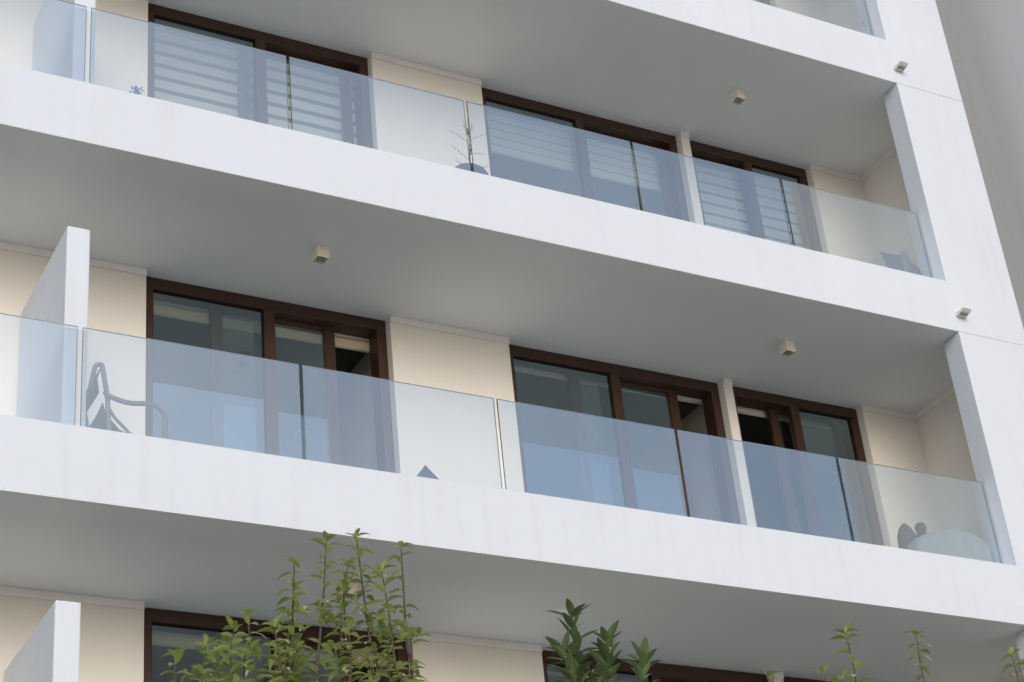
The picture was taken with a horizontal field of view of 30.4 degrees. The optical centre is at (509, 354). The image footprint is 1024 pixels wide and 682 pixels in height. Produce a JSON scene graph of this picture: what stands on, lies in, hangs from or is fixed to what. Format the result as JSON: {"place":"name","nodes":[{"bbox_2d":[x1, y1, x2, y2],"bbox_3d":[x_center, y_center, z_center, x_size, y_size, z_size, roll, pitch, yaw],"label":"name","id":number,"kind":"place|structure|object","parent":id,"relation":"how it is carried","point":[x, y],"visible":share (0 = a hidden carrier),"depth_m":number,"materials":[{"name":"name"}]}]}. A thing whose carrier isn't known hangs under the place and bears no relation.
{"place":"outdoors","nodes":[
{"label":"outdoors","id":0,"kind":"place"},
{"bbox_2d":[159,528,430,681],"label":"leafy shrub","id":1,"kind":"object","parent":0,"point":[291,655],"visible":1,"depth_m":5.86,"materials":[{"name":"green plant"}]},
{"bbox_2d":[417,465,437,478],"bbox_3d":[-0.619,1.097,14.492,0.519,0.514,0.129,10,-34,-26],"label":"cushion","id":2,"kind":"object","parent":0,"point":[426,472],"visible":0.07,"depth_m":14.53,"materials":[{"name":"grey fabric"}]},
{"bbox_2d":[544,598,660,681],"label":"laurel bush","id":3,"kind":"object","parent":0,"point":[565,653],"visible":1,"depth_m":5.89,"materials":[{"name":"green plant"}]},
{"bbox_2d":[761,623,874,681],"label":"slender shrub","id":4,"kind":"object","parent":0,"point":[845,631],"visible":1,"depth_m":7.04,"materials":[{"name":"green plant"}]},
{"bbox_2d":[870,252,903,270],"bbox_3d":[3.621,-0.605,18.605,0.550,0.780,0.410,10,-34,-26],"label":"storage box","id":5,"kind":"object","parent":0,"point":[888,260],"visible":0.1,"depth_m":18.65,"materials":[{"name":"grey plastic"}]},
{"bbox_2d":[899,251,921,274],"bbox_3d":[3.955,-0.625,18.860,0.427,1.010,0.303,10,-34,-26],"label":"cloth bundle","id":6,"kind":"object","parent":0,"point":[909,266],"visible":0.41,"depth_m":18.95,"materials":[{"name":"grey fabric"}]},
{"bbox_2d":[903,630,1023,681],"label":"slender shrub","id":7,"kind":"object","parent":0,"point":[1011,652],"visible":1,"depth_m":7.30,"materials":[{"name":"green plant"}]},
{"label":"ground","id":8,"kind":"structure","parent":0,"visible":0},
{"bbox_2d":[0,0,1023,681],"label":"apartment building","id":9,"kind":"structure","parent":8,"relation":"on","point":[716,536],"depth_m":16.52,"materials":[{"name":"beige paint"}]},
{"bbox_2d":[85,362,167,438],"bbox_3d":[-2.867,0.621,13.750,0.586,0.962,0.582,10,-34,-26],"label":"garden chair","id":10,"kind":"object","parent":9,"relation":"on","point":[102,420],"visible":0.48,"depth_m":13.63,"materials":[{"name":"plastic"}]},
{"bbox_2d":[129,85,144,94],"bbox_3d":[-2.951,-1.917,14.895,0.131,0.501,0.130,-24,-35,28],"label":"potted plant","id":11,"kind":"object","parent":9,"relation":"on","point":[136,90],"visible":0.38,"depth_m":14.98,"materials":[{"name":"blue plant"}]},
{"bbox_2d":[154,26,252,120],"bbox_3d":[-2.804,-1.937,17.089,1.030,2.462,0.070,10,-34,-26],"label":"roller blind","id":12,"kind":"object","parent":9,"relation":"attached to","point":[195,71],"visible":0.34,"depth_m":17.46,"materials":[{"name":"white fabric"}]},
{"bbox_2d":[147,3,372,148],"bbox_3d":[-2.284,-1.885,17.194,2.225,2.638,0.171,10,-34,-26],"label":"window","id":13,"kind":"structure","parent":9,"relation":"in","point":[157,14],"depth_m":17.73,"materials":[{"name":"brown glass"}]},
{"bbox_2d":[153,300,369,352],"bbox_3d":[-2.148,-0.251,16.395,2.130,0.187,0.070,10,-34,-26],"label":"roller blind","id":14,"kind":"object","parent":9,"relation":"attached to","point":[201,315],"depth_m":16.32,"materials":[{"name":"grey fabric"}]},
{"bbox_2d":[152,630,387,668],"bbox_3d":[-1.874,2.319,14.888,2.130,0.162,0.070,10,-34,-26],"label":"roller blind","id":15,"kind":"object","parent":9,"relation":"attached to","point":[171,639],"visible":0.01,"depth_m":14.60,"materials":[{"name":"grey fabric"}]},
{"bbox_2d":[145,276,394,472],"bbox_3d":[-2.009,0.692,15.684,2.225,2.638,0.171,10,-34,-26],"label":"window","id":16,"kind":"structure","parent":9,"relation":"in","point":[270,312],"depth_m":16.10,"materials":[{"name":"brown wood"}]},
{"bbox_2d":[144,608,408,681],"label":"window","id":17,"kind":"structure","parent":9,"relation":"in","point":[172,621],"depth_m":14.58,"materials":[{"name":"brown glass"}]},
{"bbox_2d":[252,52,356,144],"bbox_3d":[-1.855,-1.761,17.561,1.080,2.462,0.070,10,-34,-26],"label":"roller blind","id":18,"kind":"object","parent":9,"relation":"attached to","point":[315,99],"visible":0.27,"depth_m":17.93,"materials":[{"name":"white fabric"}]},
{"bbox_2d":[311,244,328,264],"bbox_3d":[-1.574,-0.833,15.668,0.110,0.114,0.110,12,-35,-29],"label":"ceiling light","id":19,"kind":"object","parent":9,"relation":"attached to","point":[320,254],"visible":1,"depth_m":15.64,"materials":[{"name":"grey"}]},
{"bbox_2d":[339,579,357,599],"bbox_3d":[-1.219,1.772,14.218,0.110,0.114,0.110,12,-35,-29],"label":"ceiling light","id":20,"kind":"object","parent":9,"relation":"attached to","point":[353,589],"visible":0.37,"depth_m":14.19,"materials":[{"name":"grey"}]},
{"bbox_2d":[450,119,488,171],"bbox_3d":[-0.329,-1.607,16.555,0.376,1.160,0.150,10,-34,-26],"label":"potted sapling","id":21,"kind":"object","parent":9,"relation":"on","point":[468,169],"visible":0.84,"depth_m":16.65,"materials":[{"name":"grey plant"}]},
{"bbox_2d":[455,163,488,174],"bbox_3d":[-0.349,-1.328,16.671,0.400,0.801,0.400,10,-34,-26],"label":"flower pot","id":22,"kind":"object","parent":9,"relation":"on","point":[480,170],"visible":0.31,"depth_m":16.67,"materials":[{"name":"stone"}]},
{"bbox_2d":[486,108,660,192],"bbox_3d":[0.656,-2.091,19.328,2.260,0.577,0.070,10,-34,-26],"label":"roller blind","id":23,"kind":"object","parent":9,"relation":"attached to","point":[528,140],"visible":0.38,"depth_m":19.26,"materials":[{"name":"white fabric"}]},
{"bbox_2d":[481,87,689,221],"bbox_3d":[0.789,-1.317,18.723,2.348,2.638,0.171,10,-34,-26],"label":"window","id":24,"kind":"structure","parent":9,"relation":"in","point":[668,164],"depth_m":19.32,"materials":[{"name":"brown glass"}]},
{"bbox_2d":[547,671,627,681],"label":"roller blind","id":25,"kind":"object","parent":9,"relation":"attached to","point":[552,673],"depth_m":16.02,"materials":[{"name":"grey fabric"}]},
{"bbox_2d":[514,365,702,404],"bbox_3d":[0.908,0.279,17.938,2.260,0.094,0.070,10,-34,-26],"label":"roller blind","id":26,"kind":"object","parent":9,"relation":"attached to","point":[582,381],"visible":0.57,"depth_m":17.86,"materials":[{"name":"grey fabric"}]},
{"bbox_2d":[509,344,740,524],"bbox_3d":[1.064,1.260,17.212,2.348,2.638,0.171,10,-34,-26],"label":"window","id":27,"kind":"structure","parent":9,"relation":"in","point":[616,376],"depth_m":17.66,"materials":[{"name":"brown wood"}]},
{"bbox_2d":[542,650,767,681],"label":"window","id":28,"kind":"structure","parent":9,"relation":"in","point":[663,672],"depth_m":16.35,"materials":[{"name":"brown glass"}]},
{"bbox_2d":[729,88,745,104],"bbox_3d":[2.331,-2.637,19.258,0.110,0.114,0.110,12,-35,-29],"label":"ceiling light","id":29,"kind":"object","parent":9,"relation":"attached to","point":[737,97],"visible":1,"depth_m":19.23,"materials":[{"name":"grey"}]},
{"bbox_2d":[695,162,802,247],"bbox_3d":[2.553,-0.946,19.754,1.440,2.462,0.070,10,-34,-26],"label":"roller blind","id":30,"kind":"object","parent":9,"relation":"attached to","point":[722,200],"visible":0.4,"depth_m":20.15,"materials":[{"name":"white fabric"}]},
{"bbox_2d":[689,140,821,251],"bbox_3d":[2.615,-0.979,19.632,1.574,2.638,0.171,10,-34,-26],"label":"window","id":31,"kind":"structure","parent":9,"relation":"in","point":[807,221],"depth_m":20.15,"materials":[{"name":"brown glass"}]},
{"bbox_2d":[753,0,769,4],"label":"window","id":32,"kind":"structure","parent":9,"relation":"in","point":[767,2],"depth_m":21.76,"materials":[{"name":"glass"}]},
{"bbox_2d":[737,406,830,429],"bbox_3d":[2.720,0.622,18.835,1.440,0.112,0.070,10,-34,-26],"label":"roller blind","id":33,"kind":"object","parent":9,"relation":"attached to","point":[751,412],"visible":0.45,"depth_m":18.79,"materials":[{"name":"white fabric"}]},
{"bbox_2d":[778,340,795,356],"bbox_3d":[2.615,-0.058,17.751,0.110,0.114,0.110,12,-35,-29],"label":"ceiling light","id":34,"kind":"object","parent":9,"relation":"attached to","point":[786,348],"visible":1,"depth_m":17.72,"materials":[{"name":"grey"}]},
{"bbox_2d":[783,676,831,681],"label":"window","id":35,"kind":"structure","parent":9,"relation":"in","point":[786,679],"depth_m":16.96,"materials":[{"name":"brown glass"}]},
{"bbox_2d":[732,386,883,545],"bbox_3d":[2.890,1.598,18.121,1.574,2.638,0.171,10,-34,-26],"label":"window","id":36,"kind":"structure","parent":9,"relation":"in","point":[843,421],"depth_m":18.55,"materials":[{"name":"brown wood"}]},
{"bbox_2d":[893,60,907,71],"bbox_3d":[4.049,-2.981,19.471,0.108,0.042,0.119,10,-34,-26],"label":"wall light","id":37,"kind":"object","parent":9,"relation":"attached to","point":[900,66],"visible":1,"depth_m":19.46,"materials":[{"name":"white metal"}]},
{"bbox_2d":[897,518,916,548],"bbox_3d":[3.778,2.053,17.589,0.214,1.160,0.211,10,-34,-26],"label":"cloth sack","id":38,"kind":"object","parent":9,"relation":"on","point":[906,536],"visible":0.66,"depth_m":17.71,"materials":[{"name":"grey fabric"}]},
{"bbox_2d":[915,522,926,537],"bbox_3d":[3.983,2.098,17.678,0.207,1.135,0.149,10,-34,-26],"label":"watering can","id":39,"kind":"object","parent":9,"relation":"on","point":[920,528],"visible":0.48,"depth_m":17.88,"materials":[{"name":"grey metal"}]},
{"bbox_2d":[907,529,993,561],"bbox_3d":[3.991,1.961,17.049,0.858,0.735,0.638,10,-34,-26],"label":"covered table","id":40,"kind":"object","parent":9,"relation":"on","point":[958,543],"visible":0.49,"depth_m":16.90,"materials":[{"name":"white fabric"}]},
{"bbox_2d":[955,307,971,317],"bbox_3d":[4.333,-0.402,17.965,0.108,0.042,0.119,10,-34,-26],"label":"wall light","id":41,"kind":"object","parent":9,"relation":"attached to","point":[963,312],"visible":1,"depth_m":17.95,"materials":[{"name":"white metal"}]},
{"bbox_2d":[935,0,1023,328],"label":"neighbouring building","id":42,"kind":"structure","parent":8,"relation":"on","point":[985,41],"depth_m":19.97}
]}

